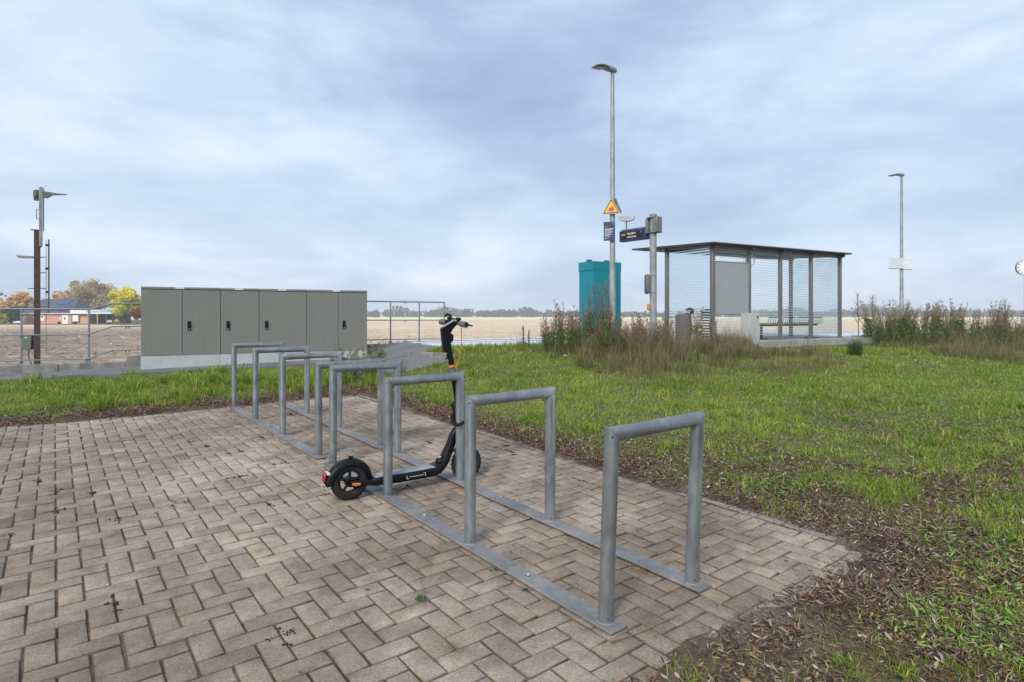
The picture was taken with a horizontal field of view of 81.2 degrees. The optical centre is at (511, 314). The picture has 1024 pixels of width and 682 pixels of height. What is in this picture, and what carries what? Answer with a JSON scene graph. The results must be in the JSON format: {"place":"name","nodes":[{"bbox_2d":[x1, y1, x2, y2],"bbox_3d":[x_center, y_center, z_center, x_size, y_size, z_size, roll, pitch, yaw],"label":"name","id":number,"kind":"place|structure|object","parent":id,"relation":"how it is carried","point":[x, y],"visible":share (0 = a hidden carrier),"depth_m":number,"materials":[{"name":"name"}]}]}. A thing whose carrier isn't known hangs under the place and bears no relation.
{"place":"outdoors","nodes":[
{"label":"outdoors","id":0,"kind":"place"},
{"bbox_2d":[23,299,111,323],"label":"brick house","id":1,"kind":"structure","parent":0,"point":[64,316],"depth_m":150.40,"materials":[{"name":"brick"}]},
{"bbox_2d":[62,315,68,323],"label":"door","id":2,"kind":"structure","parent":1,"relation":"in","point":[65,318],"depth_m":149.86,"materials":[{"name":"white paint"}]},
{"bbox_2d":[0,343,447,379],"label":"path","id":3,"kind":"structure","parent":0,"point":[394,352],"depth_m":11.67,"materials":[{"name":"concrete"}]},
{"bbox_2d":[141,286,219,369],"bbox_3d":[-6.647,0.293,12.025,1.382,1.694,0.405,0,0,-28],"label":"electrical cabinet","id":4,"kind":"object","parent":3,"relation":"on","point":[180,326],"visible":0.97,"depth_m":11.87,"materials":[{"name":"metal"}]},
{"bbox_2d":[220,288,258,364],"bbox_3d":[-5.713,0.293,12.520,0.728,1.694,0.405,0,0,-28],"label":"electrical cabinet","id":5,"kind":"object","parent":3,"relation":"on","point":[239,315],"visible":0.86,"depth_m":12.38,"materials":[{"name":"metal"}]},
{"bbox_2d":[259,289,305,362],"bbox_3d":[-4.968,0.293,12.915,0.951,1.694,0.405,0,0,-28],"label":"electrical cabinet","id":6,"kind":"object","parent":3,"relation":"on","point":[282,314],"visible":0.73,"depth_m":12.77,"materials":[{"name":"metal"}]},
{"bbox_2d":[306,289,366,359],"bbox_3d":[-3.959,0.293,13.449,1.327,1.694,0.405,0,0,-28],"label":"electrical cabinet","id":7,"kind":"object","parent":3,"relation":"on","point":[336,317],"visible":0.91,"depth_m":13.30,"materials":[{"name":"metal"}]},
{"bbox_2d":[0,395,864,681],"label":"pavement","id":8,"kind":"structure","parent":0,"point":[76,648],"depth_m":3.02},
{"bbox_2d":[3,413,587,645],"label":"earth crumbs","id":9,"kind":"object","parent":8,"relation":"on","point":[117,602],"visible":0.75,"depth_m":3.92,"materials":[{"name":"soil"}]},
{"bbox_2d":[228,341,384,458],"bbox_3d":[-2.325,0.774,6.427,0.671,0.860,3.142,0,0,-37],"label":"bicycle rack","id":10,"kind":"object","parent":8,"relation":"on","point":[306,356],"visible":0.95,"depth_m":6.02,"materials":[{"name":"metal"}]},
{"bbox_2d":[322,313,480,500],"bbox_3d":[-0.728,0.608,4.197,1.194,1.243,0.551,0,0,-34],"label":"electric scooter","id":11,"kind":"object","parent":8,"relation":"on","point":[332,477],"visible":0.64,"depth_m":4.14,"materials":[{"name":"metal"}]},
{"bbox_2d":[324,361,711,634],"bbox_3d":[-0.303,0.826,3.788,0.671,0.860,3.142,0,0,-37],"label":"bicycle rack","id":12,"kind":"object","parent":8,"relation":"on","point":[601,617],"visible":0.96,"depth_m":3.19,"materials":[{"name":"metal"}]},
{"bbox_2d":[450,401,464,425],"bbox_3d":[-0.380,0.720,4.399,0.147,0.166,0.227,0,0,0],"label":"cable lock","id":13,"kind":"object","parent":12,"relation":"attached to","point":[453,416],"visible":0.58,"depth_m":4.38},
{"bbox_2d":[436,477,656,577],"bbox_3d":[0.044,1.231,3.650,0.075,0.040,2.056,0,0,-37],"label":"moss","id":14,"kind":"object","parent":8,"relation":"on","point":[568,537],"visible":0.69,"depth_m":3.21,"materials":[{"name":"brown plant"}]},
{"bbox_2d":[610,610,681,642],"bbox_3d":[0.543,1.244,2.387,0.407,0.022,0.010,0,0,-34],"label":"fallen twig","id":15,"kind":"object","parent":8,"relation":"on","point":[621,638],"visible":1,"depth_m":2.36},
{"bbox_2d":[0,316,1023,681],"bbox_3d":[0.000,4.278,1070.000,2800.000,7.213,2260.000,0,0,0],"label":"ground","id":16,"kind":"structure","parent":0,"point":[482,328],"depth_m":5.29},
{"bbox_2d":[0,314,8,323],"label":"shrub","id":17,"kind":"object","parent":16,"relation":"on","point":[4,318],"visible":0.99,"depth_m":142.81,"materials":[{"name":"green plant"}]},
{"bbox_2d":[0,297,15,307],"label":"deciduous tree","id":18,"kind":"object","parent":16,"relation":"on","point":[9,303],"visible":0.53,"depth_m":175.03,"materials":[{"name":"orange plant"}]},
{"bbox_2d":[0,305,23,323],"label":"shrub","id":19,"kind":"object","parent":16,"relation":"on","point":[14,315],"visible":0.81,"depth_m":145.42,"materials":[{"name":"green plant"}]},
{"bbox_2d":[10,291,33,306],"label":"deciduous tree","id":20,"kind":"object","parent":16,"relation":"on","point":[26,298],"visible":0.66,"depth_m":181.54,"materials":[{"name":"orange plant"}]},
{"bbox_2d":[16,187,66,363],"bbox_3d":[-10.867,-0.650,13.796,1.157,4.599,0.248,0,0,0],"label":"utility pole","id":21,"kind":"object","parent":16,"relation":"on","point":[40,194],"visible":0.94,"depth_m":13.77,"materials":[{"name":"brown metal"}]},
{"bbox_2d":[23,336,33,364],"bbox_3d":[-11.127,0.822,13.797,0.286,0.723,0.145,0,0,0],"label":"cable box","id":22,"kind":"object","parent":21,"relation":"attached to","point":[28,343],"visible":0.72,"depth_m":13.73,"materials":[{"name":"green metal"}]},
{"bbox_2d":[52,291,68,298],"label":"deciduous tree","id":23,"kind":"object","parent":16,"relation":"on","point":[55,296],"visible":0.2,"depth_m":184.09,"materials":[{"name":"orange plant"}]},
{"bbox_2d":[58,278,117,309],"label":"deciduous tree","id":24,"kind":"object","parent":16,"relation":"on","point":[85,293],"visible":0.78,"depth_m":169.57,"materials":[{"name":"brown plant"}]},
{"bbox_2d":[86,313,130,323],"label":"carport","id":25,"kind":"object","parent":16,"relation":"on","point":[114,317],"visible":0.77,"depth_m":153.03,"materials":[{"name":"white paint"}]},
{"bbox_2d":[107,286,140,323],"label":"deciduous tree","id":26,"kind":"object","parent":16,"relation":"on","point":[129,295],"visible":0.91,"depth_m":138.84,"materials":[{"name":"yellow plant"}]},
{"bbox_2d":[130,306,140,324],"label":"deciduous tree","id":27,"kind":"object","parent":16,"relation":"on","point":[135,313],"visible":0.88,"depth_m":134.44,"materials":[{"name":"red plant"}]},
{"bbox_2d":[0,342,411,374],"bbox_3d":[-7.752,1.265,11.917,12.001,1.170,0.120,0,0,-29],"label":"kerb","id":28,"kind":"structure","parent":16,"relation":"on","point":[133,360],"depth_m":11.45,"materials":[{"name":"concrete"}]},
{"bbox_2d":[0,300,444,364],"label":"railing","id":29,"kind":"object","parent":16,"relation":"on","point":[87,360],"visible":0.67,"depth_m":11.70,"materials":[{"name":"metal"}]},
{"bbox_2d":[0,383,669,471],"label":"leaf drift","id":30,"kind":"object","parent":16,"relation":"on","point":[374,388],"visible":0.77,"depth_m":6.70,"materials":[{"name":"plant"}]},
{"bbox_2d":[349,346,359,381],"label":"weed","id":31,"kind":"object","parent":16,"relation":"on","point":[356,350],"visible":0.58,"depth_m":9.67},
{"bbox_2d":[364,341,387,382],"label":"weed","id":32,"kind":"object","parent":16,"relation":"on","point":[372,371],"visible":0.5,"depth_m":9.45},
{"bbox_2d":[375,339,386,371],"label":"weed","id":33,"kind":"object","parent":16,"relation":"on","point":[380,354],"visible":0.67,"depth_m":10.39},
{"bbox_2d":[402,351,455,359],"bbox_3d":[-1.808,0.890,12.174,0.071,0.297,2.292,0,0,-40],"label":"path edging","id":34,"kind":"object","parent":16,"relation":"on","point":[426,354],"visible":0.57,"depth_m":12.01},
{"bbox_2d":[0,329,860,363],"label":"field clods","id":35,"kind":"object","parent":16,"relation":"on","point":[140,344],"visible":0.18,"depth_m":35.53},
{"bbox_2d":[1,397,991,672],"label":"scattered leaves","id":36,"kind":"object","parent":16,"relation":"on","point":[487,535],"visible":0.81,"depth_m":3.33,"materials":[{"name":"brown plant"}]},
{"bbox_2d":[0,352,1023,681],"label":"leaf litter","id":37,"kind":"object","parent":16,"relation":"on","point":[850,594],"visible":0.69,"depth_m":2.92,"materials":[{"name":"plant"}]},
{"bbox_2d":[926,626,956,652],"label":"fallen twig","id":38,"kind":"object","parent":37,"relation":"on","point":[932,633],"visible":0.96,"depth_m":2.27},
{"bbox_2d":[960,580,1023,604],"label":"fallen twig","id":39,"kind":"object","parent":37,"relation":"on","point":[995,598],"visible":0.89,"depth_m":2.63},
{"bbox_2d":[0,335,1023,681],"bbox_3d":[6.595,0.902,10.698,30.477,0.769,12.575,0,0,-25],"label":"grass","id":40,"kind":"structure","parent":16,"relation":"on","point":[776,393],"depth_m":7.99,"materials":[{"name":"plant"}]},
{"bbox_2d":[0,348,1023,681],"bbox_3d":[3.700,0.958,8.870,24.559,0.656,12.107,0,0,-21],"label":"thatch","id":41,"kind":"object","parent":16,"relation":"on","point":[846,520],"visible":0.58,"depth_m":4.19,"materials":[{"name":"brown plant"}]},
{"bbox_2d":[0,351,1023,669],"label":"broad leaf weeds","id":42,"kind":"object","parent":16,"relation":"on","point":[988,551],"visible":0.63,"depth_m":2.78,"materials":[{"name":"plant"}]},
{"bbox_2d":[540,317,548,348],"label":"tall weed","id":43,"kind":"object","parent":16,"relation":"on","point":[544,340],"visible":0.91,"depth_m":12.07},
{"bbox_2d":[543,317,558,349],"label":"tall weed","id":44,"kind":"object","parent":16,"relation":"on","point":[552,334],"visible":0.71,"depth_m":12.00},
{"bbox_2d":[548,311,564,354],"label":"tall weed","id":45,"kind":"object","parent":16,"relation":"on","point":[556,338],"visible":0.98,"depth_m":11.64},
{"bbox_2d":[553,299,565,345],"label":"tall weed","id":46,"kind":"object","parent":16,"relation":"on","point":[556,304],"visible":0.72,"depth_m":12.40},
{"bbox_2d":[562,309,571,349],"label":"tall weed","id":47,"kind":"object","parent":16,"relation":"on","point":[567,333],"visible":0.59,"depth_m":12.38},
{"bbox_2d":[565,310,580,353],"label":"tall weed","id":48,"kind":"object","parent":16,"relation":"on","point":[571,331],"visible":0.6,"depth_m":11.91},
{"bbox_2d":[131,303,1023,316],"bbox_3d":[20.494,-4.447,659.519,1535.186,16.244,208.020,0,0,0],"label":"distant wood","id":49,"kind":"object","parent":16,"relation":"on","point":[531,312],"visible":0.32,"depth_m":592.96,"materials":[{"name":"green plant"}]},
{"bbox_2d":[568,305,589,352],"bbox_3d":[1.269,0.303,11.654,0.526,1.057,0.330,0,0,-29],"label":"tall weed","id":50,"kind":"object","parent":16,"relation":"on","point":[579,335],"visible":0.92,"depth_m":11.62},
{"bbox_2d":[580,295,592,339],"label":"tall weed","id":51,"kind":"object","parent":16,"relation":"on","point":[587,316],"visible":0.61,"depth_m":12.56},
{"bbox_2d":[585,282,599,342],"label":"tall weed","id":52,"kind":"object","parent":16,"relation":"on","point":[591,318],"visible":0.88,"depth_m":12.40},
{"bbox_2d":[358,394,835,540],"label":"edging kerb","id":53,"kind":"structure","parent":16,"relation":"on","point":[806,530],"depth_m":3.73,"materials":[{"name":"concrete"}]},
{"bbox_2d":[589,316,605,351],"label":"tall weed","id":54,"kind":"object","parent":16,"relation":"on","point":[598,329],"visible":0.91,"depth_m":11.60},
{"bbox_2d":[591,284,605,339],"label":"tall weed","id":55,"kind":"object","parent":16,"relation":"on","point":[600,309],"visible":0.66,"depth_m":12.49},
{"bbox_2d":[578,259,620,341],"bbox_3d":[2.200,-0.323,14.974,0.900,2.095,0.575,0,0,-30],"label":"relay box","id":56,"kind":"object","parent":16,"relation":"on","point":[595,272],"visible":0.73,"depth_m":14.73,"materials":[{"name":"metal"}]},
{"bbox_2d":[594,270,619,328],"bbox_3d":[2.345,-0.420,14.732,0.800,1.620,0.006,0,0,-30],"label":"door","id":57,"kind":"structure","parent":56,"relation":"in","point":[601,276],"depth_m":14.69,"materials":[{"name":"metal"}]},
{"bbox_2d":[591,64,616,338],"bbox_3d":[1.964,-2.135,12.537,0.665,6.269,0.267,0,0,-28],"label":"street lamp","id":58,"kind":"object","parent":16,"relation":"on","point":[612,277],"visible":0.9,"depth_m":12.65,"materials":[{"name":"grey metal"}]},
{"bbox_2d":[604,221,614,240],"bbox_3d":[2.050,-1.768,12.614,0.235,0.400,0.007,0,0,22],"label":"notice board","id":59,"kind":"object","parent":58,"relation":"attached to","point":[609,231],"visible":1,"depth_m":12.61,"materials":[{"name":"blue metal"}]},
{"bbox_2d":[602,198,619,214],"bbox_3d":[2.098,-2.293,12.619,0.372,0.330,0.049,0,0,22],"label":"warning sign","id":60,"kind":"object","parent":58,"relation":"attached to","point":[611,207],"visible":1,"depth_m":12.60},
{"bbox_2d":[601,281,614,345],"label":"tall weed","id":61,"kind":"object","parent":16,"relation":"on","point":[606,309],"visible":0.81,"depth_m":12.31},
{"bbox_2d":[601,304,614,353],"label":"tall weed","id":62,"kind":"object","parent":16,"relation":"on","point":[609,331],"visible":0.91,"depth_m":11.57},
{"bbox_2d":[612,312,623,341],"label":"tall weed","id":63,"kind":"object","parent":16,"relation":"on","point":[616,322],"visible":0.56,"depth_m":12.58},
{"bbox_2d":[617,321,628,351],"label":"tall weed","id":64,"kind":"object","parent":16,"relation":"on","point":[622,341],"visible":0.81,"depth_m":11.84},
{"bbox_2d":[622,325,630,353],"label":"tall weed","id":65,"kind":"object","parent":16,"relation":"on","point":[626,330],"visible":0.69,"depth_m":11.79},
{"bbox_2d":[616,326,653,355],"bbox_3d":[2.420,0.541,11.581,0.746,0.723,0.371,0,0,29],"label":"tall weed","id":66,"kind":"object","parent":16,"relation":"on","point":[639,343],"visible":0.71,"depth_m":11.62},
{"bbox_2d":[640,319,665,348],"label":"tall weed","id":67,"kind":"object","parent":16,"relation":"on","point":[660,332],"visible":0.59,"depth_m":12.22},
{"bbox_2d":[645,213,661,337],"bbox_3d":[3.152,-0.626,13.288,0.220,3.252,0.320,0,0,-38],"label":"display post","id":68,"kind":"object","parent":16,"relation":"on","point":[653,221],"visible":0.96,"depth_m":13.23,"materials":[{"name":"metal"}]},
{"bbox_2d":[619,226,649,242],"bbox_3d":[2.835,-1.850,13.694,0.145,0.292,0.880,0,0,-38],"label":"departure display","id":69,"kind":"object","parent":68,"relation":"attached to","point":[632,234],"visible":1,"depth_m":13.68,"materials":[{"name":"blue"}]},
{"bbox_2d":[619,216,634,228],"bbox_3d":[2.673,-2.128,13.915,0.364,0.320,0.200,0,0,16],"label":"loudspeaker","id":70,"kind":"object","parent":69,"relation":"on","point":[626,219],"visible":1,"depth_m":13.84,"materials":[{"name":"white metal"}]},
{"bbox_2d":[644,274,655,293],"bbox_3d":[3.094,-0.685,13.278,0.278,0.440,0.217,0,0,0],"label":"junction box","id":71,"kind":"object","parent":68,"relation":"attached to","point":[646,283],"visible":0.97,"depth_m":13.20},
{"bbox_2d":[645,318,663,352],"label":"tall weed","id":72,"kind":"object","parent":16,"relation":"on","point":[648,323],"visible":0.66,"depth_m":12.19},
{"bbox_2d":[660,325,674,349],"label":"tall weed","id":73,"kind":"object","parent":16,"relation":"on","point":[668,342],"visible":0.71,"depth_m":12.00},
{"bbox_2d":[661,314,675,340],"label":"tall weed","id":74,"kind":"object","parent":16,"relation":"on","point":[662,317],"visible":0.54,"depth_m":12.85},
{"bbox_2d":[687,307,704,342],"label":"tall weed","id":75,"kind":"object","parent":16,"relation":"on","point":[696,320],"visible":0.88,"depth_m":13.94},
{"bbox_2d":[741,313,759,344],"bbox_3d":[6.003,0.350,15.044,0.360,0.800,0.293,0,0,-29],"label":"salt box","id":76,"kind":"object","parent":16,"relation":"on","point":[754,323],"visible":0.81,"depth_m":14.94,"materials":[{"name":"plastic"}]},
{"bbox_2d":[505,315,1023,391],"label":"dry grass","id":77,"kind":"structure","parent":16,"relation":"on","point":[660,358],"depth_m":11.76,"materials":[{"name":"plant"}]},
{"bbox_2d":[842,339,869,355],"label":"rush clump","id":78,"kind":"object","parent":16,"relation":"on","point":[856,348],"visible":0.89,"depth_m":13.75,"materials":[{"name":"green plant"}]},
{"bbox_2d":[851,290,863,334],"bbox_3d":[11.555,0.040,19.994,0.357,1.732,0.434,0,0,0],"label":"bare sapling","id":79,"kind":"object","parent":16,"relation":"on","point":[857,308],"visible":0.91,"depth_m":20.00,"materials":[{"name":"brown plant"}]},
{"bbox_2d":[861,305,876,335],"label":"tall weed","id":80,"kind":"object","parent":16,"relation":"on","point":[864,318],"visible":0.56,"depth_m":18.18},
{"bbox_2d":[851,300,895,340],"bbox_3d":[10.545,0.209,17.491,1.155,1.315,0.574,0,0,25],"label":"tall weed","id":81,"kind":"object","parent":16,"relation":"on","point":[870,330],"visible":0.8,"depth_m":17.55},
{"bbox_2d":[872,314,881,344],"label":"tall weed","id":82,"kind":"object","parent":16,"relation":"on","point":[877,328],"visible":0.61,"depth_m":16.74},
{"bbox_2d":[874,318,887,344],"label":"tall weed","id":83,"kind":"object","parent":16,"relation":"on","point":[879,331],"visible":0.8,"depth_m":16.30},
{"bbox_2d":[881,321,888,344],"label":"tall weed","id":84,"kind":"object","parent":16,"relation":"on","point":[882,337],"visible":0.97,"depth_m":16.07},
{"bbox_2d":[885,308,895,341],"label":"tall weed","id":85,"kind":"object","parent":16,"relation":"on","point":[889,326],"visible":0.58,"depth_m":17.20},
{"bbox_2d":[885,312,897,342],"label":"tall weed","id":86,"kind":"object","parent":16,"relation":"on","point":[893,331],"visible":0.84,"depth_m":16.84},
{"bbox_2d":[894,300,910,343],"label":"tall weed","id":87,"kind":"object","parent":16,"relation":"on","point":[902,321],"visible":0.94,"depth_m":16.00,"materials":[{"name":"plant"}]},
{"bbox_2d":[902,309,919,346],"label":"tall weed","id":88,"kind":"object","parent":16,"relation":"on","point":[911,334],"visible":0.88,"depth_m":16.06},
{"bbox_2d":[911,315,926,344],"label":"tall weed","id":89,"kind":"object","parent":16,"relation":"on","point":[921,326],"visible":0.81,"depth_m":16.29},
{"bbox_2d":[907,303,931,344],"bbox_3d":[11.228,0.275,16.322,0.899,1.227,0.447,0,0,-30],"label":"tall weed","id":90,"kind":"object","parent":16,"relation":"on","point":[926,324],"visible":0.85,"depth_m":16.25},
{"bbox_2d":[910,302,938,344],"bbox_3d":[11.923,0.243,17.238,0.703,1.274,0.390,0,0,16],"label":"tall weed","id":91,"kind":"object","parent":16,"relation":"on","point":[929,320],"visible":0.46,"depth_m":17.20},
{"bbox_2d":[929,305,939,345],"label":"tall weed","id":92,"kind":"object","parent":16,"relation":"on","point":[932,325],"visible":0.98,"depth_m":16.44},
{"bbox_2d":[933,300,943,343],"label":"tall weed","id":93,"kind":"object","parent":16,"relation":"on","point":[939,316],"visible":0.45,"depth_m":17.40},
{"bbox_2d":[933,309,945,343],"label":"tall weed","id":94,"kind":"object","parent":16,"relation":"on","point":[939,333],"visible":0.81,"depth_m":16.90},
{"bbox_2d":[945,314,952,342],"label":"tall weed","id":95,"kind":"object","parent":16,"relation":"on","point":[947,319],"visible":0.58,"depth_m":17.05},
{"bbox_2d":[947,325,957,345],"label":"tall weed","id":96,"kind":"object","parent":16,"relation":"on","point":[951,336],"visible":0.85,"depth_m":16.52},
{"bbox_2d":[944,298,966,340],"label":"tall weed","id":97,"kind":"object","parent":16,"relation":"on","point":[957,322],"visible":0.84,"depth_m":17.89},
{"bbox_2d":[957,303,967,338],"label":"tall weed","id":98,"kind":"object","parent":16,"relation":"on","point":[963,317],"visible":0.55,"depth_m":18.28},
{"bbox_2d":[966,310,980,341],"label":"tall weed","id":99,"kind":"object","parent":16,"relation":"on","point":[970,333],"visible":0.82,"depth_m":17.19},
{"bbox_2d":[970,308,983,337],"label":"tall weed","id":100,"kind":"object","parent":16,"relation":"on","point":[976,321],"visible":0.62,"depth_m":18.47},
{"bbox_2d":[975,305,994,343],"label":"tall weed","id":101,"kind":"object","parent":16,"relation":"on","point":[987,330],"visible":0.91,"depth_m":16.37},
{"bbox_2d":[990,300,1002,328],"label":"tall weed","id":102,"kind":"object","parent":16,"relation":"on","point":[995,312],"visible":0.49,"depth_m":18.03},
{"bbox_2d":[995,309,1010,346],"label":"tall weed","id":103,"kind":"object","parent":16,"relation":"on","point":[1004,326],"visible":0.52,"depth_m":16.46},
{"bbox_2d":[992,305,1014,348],"bbox_3d":[13.190,0.345,16.056,0.359,1.263,0.571,0,0,-48],"label":"tall weed","id":104,"kind":"object","parent":16,"relation":"on","point":[1000,332],"visible":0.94,"depth_m":16.09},
{"bbox_2d":[995,304,1015,343],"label":"tall weed","id":105,"kind":"object","parent":16,"relation":"on","point":[1012,333],"visible":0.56,"depth_m":17.07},
{"bbox_2d":[1013,326,1020,349],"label":"tall weed","id":106,"kind":"object","parent":16,"relation":"on","point":[1016,340],"visible":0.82,"depth_m":16.23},
{"bbox_2d":[0,0,1023,315],"label":"sky","id":107,"kind":"structure","parent":0,"point":[456,153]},
{"bbox_2d":[396,327,1022,346],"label":"platform","id":108,"kind":"structure","parent":0,"point":[454,342],"depth_m":16.54,"materials":[{"name":"concrete"}]},
{"bbox_2d":[674,335,877,347],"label":"shelter slab","id":109,"kind":"structure","parent":108,"relation":"on","point":[834,340],"depth_m":16.70,"materials":[{"name":"concrete"}]},
{"bbox_2d":[675,308,693,340],"bbox_3d":[4.360,0.258,15.200,0.408,0.885,0.408,0,0,-32],"label":"litter bin","id":110,"kind":"object","parent":109,"relation":"on","point":[683,316],"visible":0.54,"depth_m":15.03,"materials":[{"name":"metal"}]},
{"bbox_2d":[632,241,852,339],"bbox_3d":[6.677,-0.614,17.324,5.680,2.607,3.072,0,0,-29],"label":"waiting shelter","id":111,"kind":"object","parent":109,"relation":"on","point":[730,288],"visible":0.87,"depth_m":15.67,"materials":[{"name":"clear glass"}]},
{"bbox_2d":[760,317,822,338],"bbox_3d":[7.870,0.366,17.140,2.700,0.609,0.450,0,0,-29],"label":"bench","id":112,"kind":"object","parent":109,"relation":"on","point":[783,324],"visible":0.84,"depth_m":17.04,"materials":[{"name":"metal"}]},
{"bbox_2d":[888,173,903,318],"bbox_3d":[14.289,-2.117,22.210,0.725,6.334,0.267,0,0,-6],"label":"street lamp","id":113,"kind":"object","parent":108,"relation":"on","point":[901,295],"visible":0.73,"depth_m":22.26,"materials":[{"name":"grey metal"}]},
{"bbox_2d":[889,257,911,269],"bbox_3d":[14.394,-1.900,22.183,0.936,0.445,0.124,0,0,-8],"label":"station sign","id":114,"kind":"object","parent":113,"relation":"attached to","point":[900,263],"visible":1,"depth_m":22.19,"materials":[{"name":"metal"}]},
{"bbox_2d":[1015,260,1023,275],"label":"platform clock","id":115,"kind":"object","parent":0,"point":[1019,267],"visible":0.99,"depth_m":23.05,"materials":[{"name":"white paint"}]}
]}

